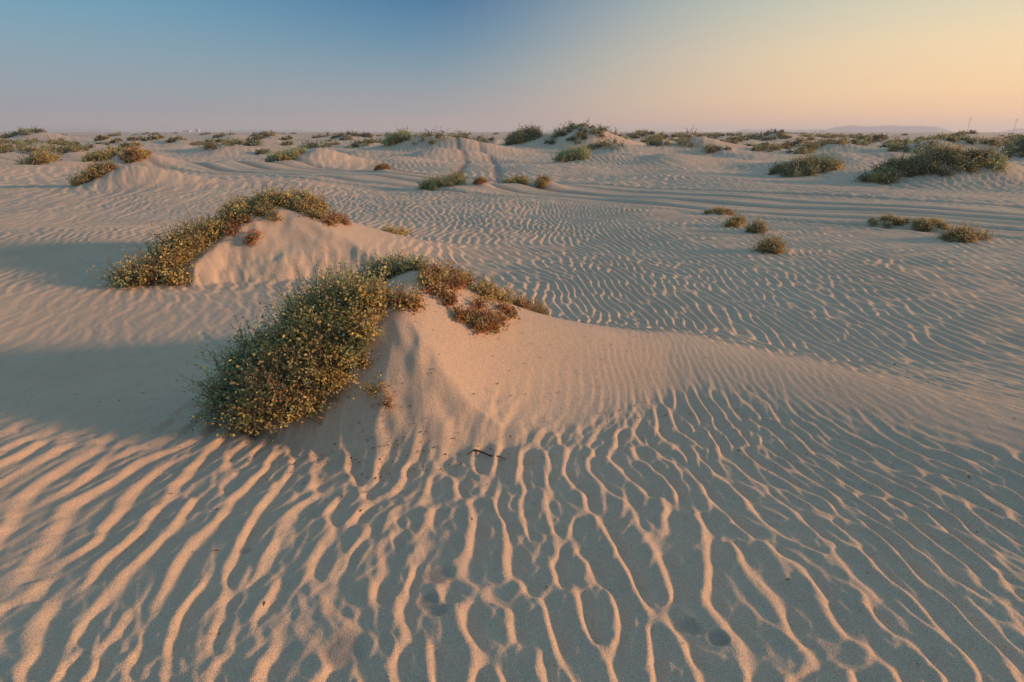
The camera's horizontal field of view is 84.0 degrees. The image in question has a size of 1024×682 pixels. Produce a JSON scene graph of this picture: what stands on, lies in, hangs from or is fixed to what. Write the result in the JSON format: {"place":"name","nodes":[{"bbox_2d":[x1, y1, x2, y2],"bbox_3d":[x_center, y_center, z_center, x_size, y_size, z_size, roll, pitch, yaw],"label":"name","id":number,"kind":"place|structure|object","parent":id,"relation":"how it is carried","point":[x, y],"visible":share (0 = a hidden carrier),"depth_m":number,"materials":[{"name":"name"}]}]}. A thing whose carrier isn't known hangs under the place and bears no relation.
{"place":"outdoors","nodes":[
{"label":"outdoors","id":0,"kind":"place"},
{"bbox_2d":[22,128,125,131],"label":"distant hill","id":1,"kind":"structure","parent":0,"point":[82,130],"depth_m":2471.87,"materials":[{"name":"grey"}]},
{"bbox_2d":[224,129,307,131],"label":"distant hill","id":2,"kind":"structure","parent":0,"point":[234,130],"depth_m":2981.92,"materials":[{"name":"grey"}]},
{"bbox_2d":[0,126,1023,681],"bbox_3d":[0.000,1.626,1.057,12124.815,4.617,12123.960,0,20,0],"label":"sand ground","id":3,"kind":"structure","parent":0,"point":[640,548],"depth_m":3.14,"materials":[{"name":"beige sand"}]},
{"bbox_2d":[11,144,66,164],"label":"desert shrub","id":4,"kind":"object","parent":3,"relation":"on","point":[39,157],"visible":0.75,"depth_m":23.99,"materials":[{"name":"green plant"}]},
{"bbox_2d":[61,153,124,186],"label":"desert shrub","id":5,"kind":"object","parent":3,"relation":"on","point":[97,170],"visible":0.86,"depth_m":16.17,"materials":[{"name":"green plant"}]},
{"bbox_2d":[76,146,117,161],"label":"desert shrub","id":6,"kind":"object","parent":3,"relation":"on","point":[96,155],"visible":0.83,"depth_m":24.85,"materials":[{"name":"green plant"}]},
{"bbox_2d":[116,145,153,162],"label":"reddish saltbush","id":7,"kind":"object","parent":3,"relation":"on","point":[137,153],"visible":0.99,"depth_m":24.78,"materials":[{"name":"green plant"}]},
{"bbox_2d":[86,178,333,289],"bbox_3d":[-3.495,-1.311,6.809,1.212,1.145,2.787,15,25,36],"label":"desert shrub","id":8,"kind":"object","parent":3,"relation":"on","point":[166,263],"visible":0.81,"depth_m":6.46,"materials":[{"name":"green plant"}]},
{"bbox_2d":[262,143,306,161],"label":"desert shrub","id":9,"kind":"object","parent":3,"relation":"on","point":[290,154],"visible":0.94,"depth_m":27.13,"materials":[{"name":"green plant"}]},
{"bbox_2d":[217,193,352,247],"bbox_3d":[-2.785,-1.517,7.003,1.490,0.573,0.888,-18,27,-41],"label":"reddish saltbush","id":10,"kind":"object","parent":3,"relation":"on","point":[330,219],"visible":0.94,"depth_m":6.95,"materials":[{"name":"brown plant"}]},
{"bbox_2d":[168,247,429,446],"bbox_3d":[-1.171,-0.009,3.462,1.189,0.996,1.711,17,26,39],"label":"desert shrub","id":11,"kind":"object","parent":3,"relation":"on","point":[263,382],"visible":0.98,"depth_m":3.24,"materials":[{"name":"green plant"}]},
{"bbox_2d":[346,352,396,411],"bbox_3d":[-0.768,0.215,3.167,0.363,0.299,0.303,5,21,14],"label":"dry sprig","id":12,"kind":"object","parent":3,"relation":"on","point":[368,362],"visible":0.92,"depth_m":3.12,"materials":[{"name":"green plant"}]},
{"bbox_2d":[372,162,390,170],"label":"reddish saltbush","id":13,"kind":"object","parent":3,"relation":"on","point":[383,166],"visible":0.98,"depth_m":23.82,"materials":[{"name":"brown plant"}]},
{"bbox_2d":[377,126,412,145],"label":"desert shrub","id":14,"kind":"object","parent":3,"relation":"on","point":[394,137],"visible":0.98,"depth_m":42.78,"materials":[{"name":"green plant"}]},
{"bbox_2d":[380,224,413,236],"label":"dry sprig","id":15,"kind":"object","parent":3,"relation":"on","point":[396,231],"visible":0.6,"depth_m":7.87,"materials":[{"name":"green plant"}]},
{"bbox_2d":[413,167,471,189],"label":"desert shrub","id":16,"kind":"object","parent":3,"relation":"on","point":[447,181],"visible":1,"depth_m":17.09,"materials":[{"name":"green plant"}]},
{"bbox_2d":[386,255,520,336],"bbox_3d":[-0.342,-0.323,3.711,0.801,0.471,0.950,0,20,0],"label":"reddish saltbush","id":17,"kind":"object","parent":3,"relation":"on","point":[443,278],"visible":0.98,"depth_m":3.58,"materials":[{"name":"brown plant"}]},
{"bbox_2d":[448,128,470,138],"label":"desert shrub","id":18,"kind":"object","parent":3,"relation":"on","point":[462,135],"visible":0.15,"depth_m":59.83,"materials":[{"name":"green plant"}]},
{"bbox_2d":[472,175,487,184],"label":"reddish saltbush","id":19,"kind":"object","parent":3,"relation":"on","point":[480,180],"visible":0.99,"depth_m":16.92,"materials":[{"name":"brown plant"}]},
{"bbox_2d":[467,449,504,458],"bbox_3d":[-0.132,0.601,3.024,0.215,0.026,0.046,4,20,10],"label":"dry stick","id":20,"kind":"object","parent":3,"relation":"on","point":[480,451],"visible":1,"depth_m":3.03,"materials":[{"name":"brown wood"}]},
{"bbox_2d":[0,291,1014,669],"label":"fallen leaves","id":21,"kind":"object","parent":3,"relation":"on","point":[478,445],"visible":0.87,"depth_m":3.02,"materials":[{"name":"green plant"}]},
{"bbox_2d":[0,118,1023,159],"bbox_3d":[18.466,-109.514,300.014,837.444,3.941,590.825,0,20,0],"label":"distant shrubs","id":22,"kind":"object","parent":3,"relation":"on","point":[809,144],"visible":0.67,"depth_m":48.16,"materials":[{"name":"green plant"}]},
{"bbox_2d":[501,173,529,184],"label":"desert shrub","id":23,"kind":"object","parent":3,"relation":"on","point":[523,180],"visible":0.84,"depth_m":17.80,"materials":[{"name":"green plant"}]},
{"bbox_2d":[503,121,543,144],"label":"desert shrub","id":24,"kind":"object","parent":3,"relation":"on","point":[519,139],"visible":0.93,"depth_m":48.27,"materials":[{"name":"green plant"}]},
{"bbox_2d":[499,288,553,315],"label":"reddish saltbush","id":25,"kind":"object","parent":3,"relation":"on","point":[526,304],"visible":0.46,"depth_m":4.24,"materials":[{"name":"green plant"}]},
{"bbox_2d":[533,173,553,187],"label":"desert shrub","id":26,"kind":"object","parent":3,"relation":"on","point":[543,181],"visible":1,"depth_m":17.49,"materials":[{"name":"green plant"}]},
{"bbox_2d":[550,143,596,161],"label":"desert shrub","id":27,"kind":"object","parent":3,"relation":"on","point":[579,152],"visible":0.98,"depth_m":29.11,"materials":[{"name":"green plant"}]},
{"bbox_2d":[701,206,737,215],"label":"desert shrub","id":28,"kind":"object","parent":3,"relation":"on","point":[720,211],"visible":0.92,"depth_m":11.36,"materials":[{"name":"green plant"}]},
{"bbox_2d":[721,210,749,227],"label":"desert shrub","id":29,"kind":"object","parent":3,"relation":"on","point":[736,221],"visible":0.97,"depth_m":9.76,"materials":[{"name":"green plant"}]},
{"bbox_2d":[742,214,773,234],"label":"desert shrub","id":30,"kind":"object","parent":3,"relation":"on","point":[761,227],"visible":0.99,"depth_m":9.18,"materials":[{"name":"green plant"}]},
{"bbox_2d":[748,232,791,254],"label":"desert shrub","id":31,"kind":"object","parent":3,"relation":"on","point":[773,246],"visible":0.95,"depth_m":7.70,"materials":[{"name":"green plant"}]},
{"bbox_2d":[763,149,847,177],"bbox_3d":[11.921,-7.192,23.130,2.950,1.297,2.610,-10,22,-25],"label":"desert shrub","id":32,"kind":"object","parent":3,"relation":"on","point":[807,165],"visible":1,"depth_m":22.66,"materials":[{"name":"green plant"}]},
{"bbox_2d":[849,150,922,184],"bbox_3d":[13.336,-6.093,20.007,2.423,1.177,2.000,-6,21,-17],"label":"desert shrub","id":33,"kind":"object","parent":3,"relation":"on","point":[884,171],"visible":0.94,"depth_m":19.83,"materials":[{"name":"green plant"}]},
{"bbox_2d":[868,212,913,227],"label":"desert shrub","id":34,"kind":"object","parent":3,"relation":"on","point":[887,220],"visible":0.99,"depth_m":9.85,"materials":[{"name":"green plant"}]},
{"bbox_2d":[910,216,950,231],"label":"desert shrub","id":35,"kind":"object","parent":3,"relation":"on","point":[920,224],"visible":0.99,"depth_m":9.52,"materials":[{"name":"green plant"}]},
{"bbox_2d":[892,137,978,176],"bbox_3d":[14.713,-6.391,19.732,2.773,1.332,2.225,0,20,0],"label":"desert shrub","id":36,"kind":"object","parent":3,"relation":"on","point":[933,159],"visible":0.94,"depth_m":19.48,"materials":[{"name":"green plant"}]},
{"bbox_2d":[932,220,996,243],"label":"desert shrub","id":37,"kind":"object","parent":3,"relation":"on","point":[963,234],"visible":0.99,"depth_m":8.51,"materials":[{"name":"green plant"}]},
{"bbox_2d":[952,144,1016,173],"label":"desert shrub","id":38,"kind":"object","parent":3,"relation":"on","point":[995,160],"visible":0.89,"depth_m":19.22,"materials":[{"name":"green plant"}]},
{"bbox_2d":[0,0,1023,131],"label":"sky","id":39,"kind":"structure","parent":0,"point":[122,65],"materials":[{"name":"blue"}]},
{"bbox_2d":[735,129,823,131],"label":"distant hill","id":40,"kind":"structure","parent":0,"point":[785,130],"depth_m":2693.60,"materials":[{"name":"grey"}]},
{"bbox_2d":[820,125,953,131],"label":"distant hill","id":41,"kind":"structure","parent":0,"point":[888,128],"depth_m":2254.93,"materials":[{"name":"grey"}]},
{"bbox_2d":[1002,128,1023,131],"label":"distant hill","id":42,"kind":"structure","parent":0,"point":[1018,130],"depth_m":2272.94,"materials":[{"name":"grey"}]}
]}

